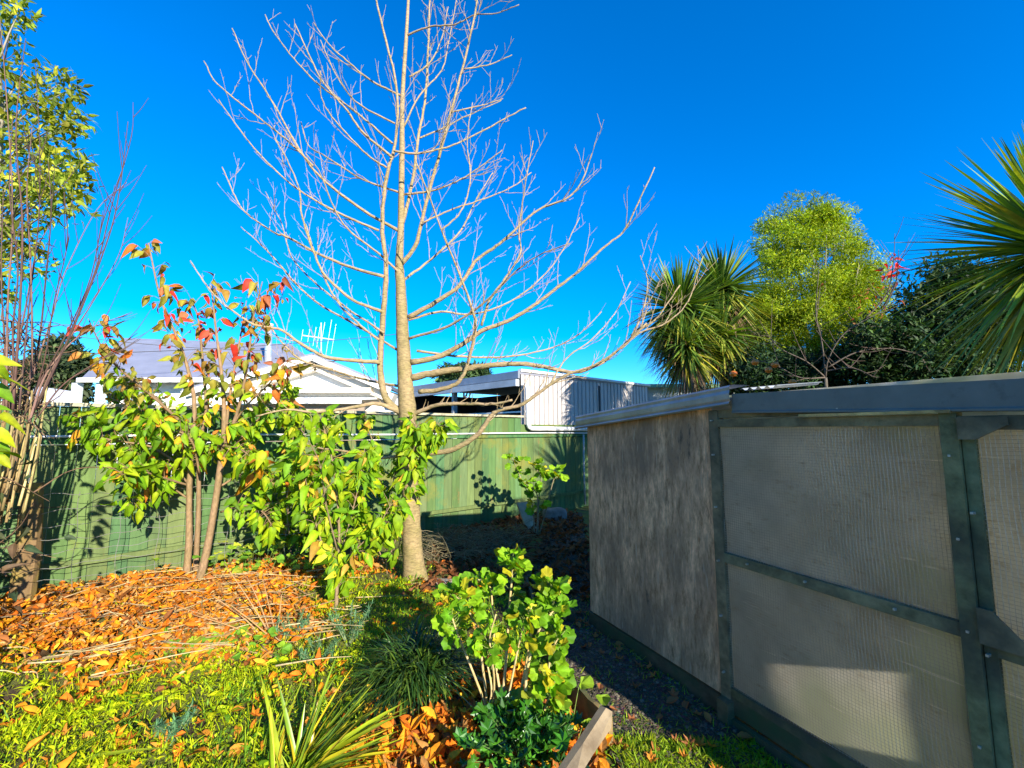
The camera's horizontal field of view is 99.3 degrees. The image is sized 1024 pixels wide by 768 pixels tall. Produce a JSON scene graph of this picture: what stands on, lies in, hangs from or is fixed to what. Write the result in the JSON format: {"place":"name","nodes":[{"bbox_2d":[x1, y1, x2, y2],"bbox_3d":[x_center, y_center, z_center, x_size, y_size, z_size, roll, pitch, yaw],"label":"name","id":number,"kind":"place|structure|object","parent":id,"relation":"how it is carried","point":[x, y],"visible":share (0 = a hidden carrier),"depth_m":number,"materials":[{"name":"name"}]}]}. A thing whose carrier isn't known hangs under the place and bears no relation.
{"place":"outdoors","nodes":[
{"label":"outdoors","id":0,"kind":"place"},
{"bbox_2d":[1,326,268,350],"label":"overhead wire","id":1,"kind":"object","parent":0,"point":[149,344],"visible":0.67,"depth_m":13.34,"materials":[{"name":"metal"}]},
{"bbox_2d":[8,334,395,355],"bbox_3d":[-8.838,-1.259,13.204,11.230,1.520,0.018,2,-6,-21],"label":"overhead wire","id":2,"kind":"object","parent":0,"point":[229,347],"visible":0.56,"depth_m":13.43,"materials":[{"name":"metal"}]},
{"bbox_2d":[65,323,399,477],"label":"white house","id":3,"kind":"structure","parent":0,"point":[321,390],"depth_m":14.21,"materials":[{"name":"paint"}]},
{"bbox_2d":[301,320,335,352],"bbox_3d":[-6.587,-1.303,14.796,1.068,1.871,0.112,3,-7,-24],"label":"tv antenna","id":4,"kind":"object","parent":3,"relation":"attached to","point":[321,338],"visible":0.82,"depth_m":14.85,"materials":[{"name":"metal"}]},
{"bbox_2d":[0,432,812,767],"bbox_3d":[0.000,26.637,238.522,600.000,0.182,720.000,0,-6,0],"label":"ground","id":5,"kind":"structure","parent":0,"point":[18,688],"depth_m":2.74,"materials":[{"name":"green plant"}]},
{"bbox_2d":[0,354,30,468],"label":"yellow leaf shrub","id":6,"kind":"object","parent":5,"relation":"on","point":[6,439],"visible":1,"depth_m":2.38,"materials":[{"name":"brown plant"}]},
{"bbox_2d":[0,331,96,458],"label":"evergreen tree","id":7,"kind":"object","parent":5,"relation":"on","point":[66,369],"visible":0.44,"depth_m":23.23,"materials":[{"name":"green plant"}]},
{"bbox_2d":[0,0,105,305],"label":"leafy tree","id":8,"kind":"object","parent":5,"relation":"on","point":[60,176],"visible":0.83,"depth_m":4.65,"materials":[{"name":"green plant"}]},
{"bbox_2d":[29,387,79,444],"bbox_3d":[-10.306,1.322,9.736,2.759,2.606,0.742,-6,-8,44],"label":"lean to shelter","id":9,"kind":"object","parent":5,"relation":"on","point":[66,396],"visible":0.28,"depth_m":9.71,"materials":[{"name":"white metal"}]},
{"bbox_2d":[0,397,109,655],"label":"vine thicket","id":10,"kind":"object","parent":5,"relation":"on","point":[12,549],"visible":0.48,"depth_m":2.98,"materials":[{"name":"brown plant"}]},
{"bbox_2d":[0,303,81,523],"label":"dry stalk clump","id":11,"kind":"object","parent":10,"relation":"on","point":[22,443],"visible":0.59,"depth_m":3.41,"materials":[{"name":"brown plant"}]},
{"bbox_2d":[0,21,151,422],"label":"bare cane shrub","id":12,"kind":"object","parent":10,"relation":"on","point":[51,368],"visible":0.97,"depth_m":3.38,"materials":[{"name":"brown plant"}]},
{"bbox_2d":[49,691,174,767],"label":"strap leaf plant","id":13,"kind":"object","parent":5,"relation":"on","point":[119,752],"visible":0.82,"depth_m":2.01,"materials":[{"name":"plant"}]},
{"bbox_2d":[0,480,306,609],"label":"wire fence","id":14,"kind":"object","parent":5,"relation":"on","point":[23,582],"visible":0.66,"depth_m":3.87,"materials":[{"name":"grey metal"}]},
{"bbox_2d":[130,639,194,662],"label":"round leaf plant","id":15,"kind":"object","parent":5,"relation":"on","point":[164,654],"visible":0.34,"depth_m":2.95,"materials":[{"name":"green plant"}]},
{"bbox_2d":[145,699,199,745],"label":"feathery plant","id":16,"kind":"object","parent":5,"relation":"on","point":[159,726],"visible":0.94,"depth_m":2.19,"materials":[{"name":"green plant"}]},
{"bbox_2d":[56,239,314,579],"bbox_3d":[-3.266,0.267,4.357,2.574,3.652,1.498,0,-6,0],"label":"autumn shrub","id":17,"kind":"object","parent":5,"relation":"on","point":[135,474],"visible":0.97,"depth_m":4.41,"materials":[{"name":"green plant"}]},
{"bbox_2d":[139,620,310,661],"bbox_3d":[-2.063,1.857,3.118,1.251,0.162,0.533,0,-6,0],"label":"round leaf plant","id":18,"kind":"object","parent":5,"relation":"on","point":[285,648],"visible":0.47,"depth_m":3.10,"materials":[{"name":"green plant"}]},
{"bbox_2d":[173,563,281,642],"bbox_3d":[-2.207,1.693,3.347,0.849,0.545,0.528,2,-6,-19],"label":"cut back plant","id":19,"kind":"object","parent":5,"relation":"on","point":[250,624],"visible":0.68,"depth_m":3.33,"materials":[{"name":"brown plant"}]},
{"bbox_2d":[153,536,306,577],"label":"round leaf plant","id":20,"kind":"object","parent":5,"relation":"on","point":[245,556],"visible":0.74,"depth_m":4.66,"materials":[{"name":"green plant"}]},
{"bbox_2d":[244,650,315,765],"bbox_3d":[-1.131,1.610,2.172,0.327,0.454,0.142,5,-8,-37],"label":"strap leaf plant","id":21,"kind":"object","parent":5,"relation":"on","point":[281,733],"visible":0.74,"depth_m":2.15,"materials":[{"name":"green plant"}]},
{"bbox_2d":[0,514,563,678],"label":"dead stems","id":22,"kind":"object","parent":5,"relation":"on","point":[480,534],"visible":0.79,"depth_m":3.92,"materials":[{"name":"brown plant"}]},
{"bbox_2d":[272,608,311,640],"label":"feathery plant","id":23,"kind":"object","parent":5,"relation":"on","point":[304,621],"visible":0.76,"depth_m":3.27,"materials":[{"name":"green plant"}]},
{"bbox_2d":[0,402,588,596],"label":"paling fence","id":24,"kind":"object","parent":5,"relation":"on","point":[475,481],"visible":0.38,"depth_m":5.10,"materials":[{"name":"green paint"}]},
{"bbox_2d":[30,432,586,437],"bbox_3d":[-1.939,0.728,6.308,9.650,0.036,0.032,5,-8,-40],"label":"conduit pipe","id":25,"kind":"object","parent":24,"relation":"attached to","point":[68,436],"visible":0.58,"depth_m":6.46,"materials":[{"name":"white plastic"}]},
{"bbox_2d":[523,382,586,430],"bbox_3d":[1.055,0.493,8.905,2.076,0.948,0.146,5,-8,-39],"label":"downpipe","id":26,"kind":"object","parent":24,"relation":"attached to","point":[536,428],"visible":0.82,"depth_m":8.31,"materials":[{"name":"white plastic"}]},
{"bbox_2d":[583,434,585,504],"bbox_3d":[1.514,1.790,9.136,0.039,1.451,0.057,-6,-8,43],"label":"standing pipe","id":27,"kind":"object","parent":24,"relation":"attached to","point":[584,469],"visible":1,"depth_m":9.11,"materials":[{"name":"grey plastic"}]},
{"bbox_2d":[243,380,357,552],"bbox_3d":[-2.676,1.069,5.443,1.629,2.213,0.644,1,-6,-7],"label":"leafy sapling","id":28,"kind":"object","parent":5,"relation":"on","point":[284,447],"visible":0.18,"depth_m":5.34,"materials":[{"name":"green plant"}]},
{"bbox_2d":[0,508,612,767],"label":"leaf litter","id":29,"kind":"object","parent":5,"relation":"on","point":[98,599],"visible":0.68,"depth_m":3.24,"materials":[{"name":"orange plant"}]},
{"bbox_2d":[0,559,615,767],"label":"bed weeds","id":30,"kind":"object","parent":5,"relation":"on","point":[223,710],"visible":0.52,"depth_m":2.48,"materials":[{"name":"green plant"}]},
{"bbox_2d":[39,747,62,759],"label":"fallen leaf","id":31,"kind":"object","parent":30,"relation":"on","point":[46,757],"visible":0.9,"depth_m":2.03,"materials":[{"name":"orange plant"}]},
{"bbox_2d":[49,722,72,736],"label":"fallen leaf","id":32,"kind":"object","parent":30,"relation":"on","point":[65,730],"visible":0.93,"depth_m":2.22,"materials":[{"name":"orange plant"}]},
{"bbox_2d":[79,731,97,742],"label":"fallen leaf","id":33,"kind":"object","parent":30,"relation":"on","point":[87,734],"visible":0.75,"depth_m":2.18,"materials":[{"name":"orange plant"}]},
{"bbox_2d":[103,759,118,767],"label":"fallen leaf","id":34,"kind":"object","parent":30,"relation":"on","point":[106,763],"visible":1,"depth_m":1.98,"materials":[{"name":"plant"}]},
{"bbox_2d":[110,708,130,721],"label":"fallen leaf","id":35,"kind":"object","parent":30,"relation":"on","point":[115,719],"visible":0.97,"depth_m":2.30,"materials":[{"name":"orange plant"}]},
{"bbox_2d":[120,740,135,749],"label":"fallen leaf","id":36,"kind":"object","parent":30,"relation":"on","point":[129,744],"visible":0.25,"depth_m":2.12,"materials":[{"name":"orange plant"}]},
{"bbox_2d":[142,730,159,738],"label":"fallen leaf","id":37,"kind":"object","parent":30,"relation":"on","point":[149,734],"visible":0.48,"depth_m":2.19,"materials":[{"name":"orange plant"}]},
{"bbox_2d":[149,730,168,751],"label":"fallen leaf","id":38,"kind":"object","parent":30,"relation":"on","point":[155,744],"visible":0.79,"depth_m":2.15,"materials":[{"name":"plant"}]},
{"bbox_2d":[166,706,180,712],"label":"fallen leaf","id":39,"kind":"object","parent":30,"relation":"on","point":[173,710],"visible":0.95,"depth_m":2.40,"materials":[{"name":"orange plant"}]},
{"bbox_2d":[197,729,213,741],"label":"fallen leaf","id":40,"kind":"object","parent":30,"relation":"on","point":[207,731],"visible":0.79,"depth_m":2.22,"materials":[{"name":"orange plant"}]},
{"bbox_2d":[204,745,223,759],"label":"fallen leaf","id":41,"kind":"object","parent":30,"relation":"on","point":[221,751],"visible":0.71,"depth_m":2.10,"materials":[{"name":"orange plant"}]},
{"bbox_2d":[226,743,247,757],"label":"fallen leaf","id":42,"kind":"object","parent":30,"relation":"on","point":[235,747],"visible":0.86,"depth_m":2.10,"materials":[{"name":"orange plant"}]},
{"bbox_2d":[231,705,243,710],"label":"fallen leaf","id":43,"kind":"object","parent":30,"relation":"on","point":[237,706],"visible":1,"depth_m":2.40,"materials":[{"name":"orange plant"}]},
{"bbox_2d":[234,725,241,739],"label":"fallen leaf","id":44,"kind":"object","parent":30,"relation":"on","point":[236,727],"visible":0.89,"depth_m":2.24,"materials":[{"name":"orange plant"}]},
{"bbox_2d":[291,723,304,739],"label":"fallen leaf","id":45,"kind":"object","parent":30,"relation":"on","point":[298,724],"visible":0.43,"depth_m":2.30,"materials":[{"name":"brown plant"}]},
{"bbox_2d":[236,545,385,575],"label":"round leaf plant","id":46,"kind":"object","parent":5,"relation":"on","point":[307,564],"visible":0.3,"depth_m":4.69,"materials":[{"name":"green plant"}]},
{"bbox_2d":[295,636,339,667],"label":"feathery plant","id":47,"kind":"object","parent":5,"relation":"on","point":[304,656],"visible":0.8,"depth_m":2.92,"materials":[{"name":"green plant"}]},
{"bbox_2d":[260,655,408,767],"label":"strap leaf plant","id":48,"kind":"object","parent":5,"relation":"on","point":[327,746],"visible":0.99,"depth_m":2.04,"materials":[{"name":"green plant"}]},
{"bbox_2d":[266,403,414,609],"bbox_3d":[-1.517,1.083,3.851,1.275,1.854,0.720,2,-6,-15],"label":"leafy sapling","id":49,"kind":"object","parent":5,"relation":"on","point":[308,497],"visible":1,"depth_m":3.80,"materials":[{"name":"green plant"}]},
{"bbox_2d":[328,598,375,646],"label":"feathery plant","id":50,"kind":"object","parent":5,"relation":"on","point":[356,632],"visible":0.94,"depth_m":3.21,"materials":[{"name":"green plant"}]},
{"bbox_2d":[341,412,460,573],"bbox_3d":[-1.310,1.212,4.793,1.675,1.793,0.642,-4,-7,35],"label":"leafy sapling","id":51,"kind":"object","parent":5,"relation":"on","point":[414,437],"visible":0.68,"depth_m":4.58,"materials":[{"name":"green plant"}]},
{"bbox_2d":[324,615,497,743],"bbox_3d":[-0.615,1.791,2.661,1.107,0.718,1.150,0,-6,0],"label":"tufted grass plant","id":52,"kind":"object","parent":5,"relation":"on","point":[415,666],"visible":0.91,"depth_m":2.54,"materials":[{"name":"green plant"}]},
{"bbox_2d":[427,578,451,585],"bbox_3d":[-0.738,2.087,4.547,0.333,0.073,0.208,0,-6,0],"label":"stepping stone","id":53,"kind":"object","parent":5,"relation":"on","point":[445,580],"visible":0.13,"depth_m":4.54,"materials":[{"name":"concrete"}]},
{"bbox_2d":[420,690,481,707],"bbox_3d":[-0.345,1.818,2.472,0.340,0.094,0.200,0,-6,0],"label":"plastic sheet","id":54,"kind":"object","parent":5,"relation":"on","point":[457,697],"visible":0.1,"depth_m":2.47,"materials":[{"name":"black plastic"}]},
{"bbox_2d":[190,0,717,584],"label":"bare tree","id":55,"kind":"object","parent":5,"relation":"on","point":[412,554],"visible":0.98,"depth_m":4.73,"materials":[{"name":"brown plant"}]},
{"bbox_2d":[430,359,492,396],"bbox_3d":[-2.078,1.235,19.906,2.969,4.908,2.840,-5,-8,37],"label":"evergreen tree","id":56,"kind":"object","parent":5,"relation":"on","point":[469,374],"visible":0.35,"depth_m":19.43,"materials":[{"name":"green plant"}]},
{"bbox_2d":[431,543,577,714],"bbox_3d":[-0.053,1.385,2.327,0.829,0.936,0.541,-5,-8,39],"label":"mallow bush","id":57,"kind":"object","parent":5,"relation":"on","point":[558,680],"visible":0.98,"depth_m":2.24,"materials":[{"name":"green plant"}]},
{"bbox_2d":[453,685,590,767],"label":"glossy plant","id":58,"kind":"object","parent":5,"relation":"on","point":[527,737],"visible":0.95,"depth_m":2.01,"materials":[{"name":"green plant"}]},
{"bbox_2d":[516,502,535,528],"bbox_3d":[0.238,2.137,7.032,0.271,0.420,0.228,5,-8,-37],"label":"leaning board","id":59,"kind":"object","parent":5,"relation":"on","point":[521,506],"visible":0.57,"depth_m":7.01,"materials":[{"name":"grey wood"}]},
{"bbox_2d":[414,371,642,438],"bbox_3d":[0.140,1.420,11.505,4.314,2.780,5.033,5,-8,-39],"label":"carport","id":60,"kind":"object","parent":5,"relation":"on","point":[504,385],"visible":0.3,"depth_m":11.43,"materials":[{"name":"white metal"}]},
{"bbox_2d":[501,453,568,535],"bbox_3d":[0.358,1.673,6.536,1.046,1.245,0.596,0,-6,0],"label":"mallow","id":61,"kind":"object","parent":5,"relation":"on","point":[546,475],"visible":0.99,"depth_m":6.58,"materials":[{"name":"green plant"}]},
{"bbox_2d":[487,663,610,738],"bbox_3d":[0.173,1.681,2.259,0.612,0.331,0.437,0,-6,0],"label":"round leaf plant","id":62,"kind":"object","parent":5,"relation":"on","point":[586,682],"visible":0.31,"depth_m":2.17,"materials":[{"name":"green plant"}]},
{"bbox_2d":[526,574,574,621],"bbox_3d":[0.339,2.022,4.125,0.048,0.124,0.983,2,-6,-20],"label":"edging board","id":63,"kind":"object","parent":5,"relation":"on","point":[571,617],"visible":0.12,"depth_m":3.70,"materials":[{"name":"brown wood"}]},
{"bbox_2d":[542,507,566,519],"bbox_3d":[0.767,2.348,7.793,0.455,0.269,0.286,0,-6,0],"label":"stone block","id":64,"kind":"object","parent":5,"relation":"on","point":[555,512],"depth_m":7.68,"materials":[{"name":"stone"}]},
{"bbox_2d":[518,369,649,424],"bbox_3d":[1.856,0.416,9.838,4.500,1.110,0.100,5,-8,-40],"label":"ribbed outbuilding","id":65,"kind":"structure","parent":5,"relation":"on","point":[566,402],"depth_m":9.34,"materials":[{"name":"white metal"}]},
{"bbox_2d":[558,706,611,767],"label":"edging plank","id":66,"kind":"object","parent":5,"relation":"on","point":[589,741],"visible":1,"depth_m":1.89,"materials":[{"name":"beige wood"}]},
{"bbox_2d":[567,685,612,747],"bbox_3d":[0.383,1.783,2.424,0.033,0.165,0.544,3,-7,-25],"label":"edging board","id":67,"kind":"object","parent":5,"relation":"on","point":[588,705],"visible":0.27,"depth_m":2.38,"materials":[{"name":"brown wood"}]},
{"bbox_2d":[648,384,713,401],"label":"garden outbuilding","id":68,"kind":"structure","parent":5,"relation":"on","point":[653,394],"depth_m":13.04,"materials":[{"name":"teal paint"}]},
{"bbox_2d":[619,237,781,397],"bbox_3d":[3.452,-0.132,7.762,3.074,5.094,2.103,2,-6,-17],"label":"cabbage tree","id":69,"kind":"object","parent":5,"relation":"on","point":[694,347],"visible":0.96,"depth_m":7.47,"materials":[{"name":"green plant"}]},
{"bbox_2d":[718,330,876,393],"bbox_3d":[5.015,0.738,7.178,3.371,3.298,1.683,0,-6,0],"label":"hedge shrub","id":70,"kind":"object","parent":5,"relation":"on","point":[750,374],"visible":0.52,"depth_m":6.91,"materials":[{"name":"green plant"}]},
{"bbox_2d":[575,371,1023,767],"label":"garden shed","id":71,"kind":"structure","parent":5,"relation":"on","point":[829,577],"depth_m":2.00,"materials":[{"name":"grey wood"}]},
{"bbox_2d":[742,190,905,356],"bbox_3d":[6.212,-0.765,8.789,3.934,6.589,2.126,3,-7,-27],"label":"bushy tree","id":72,"kind":"object","parent":5,"relation":"on","point":[842,279],"visible":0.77,"depth_m":8.55,"materials":[{"name":"green plant"}]},
{"bbox_2d":[730,217,941,387],"bbox_3d":[4.360,-0.025,6.018,3.077,4.508,1.078,0,-6,0],"label":"bare tree","id":73,"kind":"object","parent":5,"relation":"on","point":[754,361],"visible":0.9,"depth_m":6.19,"materials":[{"name":"brown plant"}]},
{"bbox_2d":[833,250,1023,384],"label":"hedge shrub","id":74,"kind":"object","parent":5,"relation":"on","point":[894,368],"visible":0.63,"depth_m":6.20,"materials":[{"name":"green plant"}]},
{"bbox_2d":[874,119,1023,376],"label":"cabbage tree","id":75,"kind":"object","parent":5,"relation":"on","point":[1007,211],"visible":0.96,"depth_m":3.90,"materials":[{"name":"green plant"}]},
{"bbox_2d":[0,0,1023,431],"label":"sky","id":76,"kind":"structure","parent":0,"point":[735,106],"materials":[{"name":"blue"}]},
{"bbox_2d":[537,512,790,767],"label":"gravel path","id":77,"kind":"structure","parent":0,"point":[662,696],"depth_m":2.62,"materials":[{"name":"grey gravel"}]},
{"bbox_2d":[613,737,622,744],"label":"fallen leaf","id":78,"kind":"object","parent":77,"relation":"on","point":[618,743],"visible":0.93,"depth_m":2.19,"materials":[{"name":"orange plant"}]},
{"bbox_2d":[628,714,636,719],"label":"fallen leaf","id":79,"kind":"object","parent":77,"relation":"on","point":[632,717],"visible":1,"depth_m":2.42,"materials":[{"name":"orange plant"}]},
{"bbox_2d":[651,741,659,751],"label":"fallen leaf","id":80,"kind":"object","parent":77,"relation":"on","point":[652,745],"visible":0.54,"depth_m":2.19,"materials":[{"name":"orange plant"}]},
{"bbox_2d":[656,713,662,719],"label":"fallen leaf","id":81,"kind":"object","parent":77,"relation":"on","point":[659,716],"visible":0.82,"depth_m":2.46,"materials":[{"name":"brown plant"}]},
{"bbox_2d":[553,593,791,767],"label":"path grass","id":82,"kind":"structure","parent":77,"relation":"on","point":[648,739],"depth_m":2.18,"materials":[{"name":"green plant"}]},
{"bbox_2d":[646,750,657,762],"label":"fallen leaf","id":83,"kind":"object","parent":82,"relation":"on","point":[653,758],"visible":1,"depth_m":2.10,"materials":[{"name":"orange plant"}]},
{"bbox_2d":[679,748,688,756],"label":"fallen leaf","id":84,"kind":"object","parent":82,"relation":"on","point":[682,753],"visible":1,"depth_m":2.15,"materials":[{"name":"orange plant"}]},
{"bbox_2d":[692,735,705,746],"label":"fallen leaf","id":85,"kind":"object","parent":82,"relation":"on","point":[699,743],"visible":1,"depth_m":2.23,"materials":[{"name":"brown plant"}]},
{"bbox_2d":[667,696,677,703],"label":"fallen leaf","id":86,"kind":"object","parent":77,"relation":"on","point":[670,699],"visible":1,"depth_m":2.56,"materials":[{"name":"brown plant"}]},
{"bbox_2d":[668,686,678,698],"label":"fallen leaf","id":87,"kind":"object","parent":77,"relation":"on","point":[672,692],"visible":0.95,"depth_m":2.62,"materials":[{"name":"brown plant"}]},
{"bbox_2d":[682,701,689,709],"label":"fallen leaf","id":88,"kind":"object","parent":77,"relation":"on","point":[685,704],"visible":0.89,"depth_m":2.54,"materials":[{"name":"brown plant"}]},
{"bbox_2d":[681,734,695,750],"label":"fallen leaf","id":89,"kind":"object","parent":77,"relation":"on","point":[690,740],"visible":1,"depth_m":2.23,"materials":[{"name":"orange plant"}]},
{"bbox_2d":[704,711,711,722],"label":"fallen leaf","id":90,"kind":"object","parent":77,"relation":"on","point":[707,716],"visible":1,"depth_m":2.40,"materials":[{"name":"brown plant"}]},
{"bbox_2d":[736,731,752,737],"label":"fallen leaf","id":91,"kind":"object","parent":77,"relation":"on","point":[742,734],"visible":1,"depth_m":2.25,"materials":[{"name":"brown plant"}]},
{"bbox_2d":[735,300,785,391],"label":"hedge shrub","id":92,"kind":"object","parent":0,"point":[768,319],"visible":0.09,"depth_m":8.45,"materials":[{"name":"green plant"}]}
]}

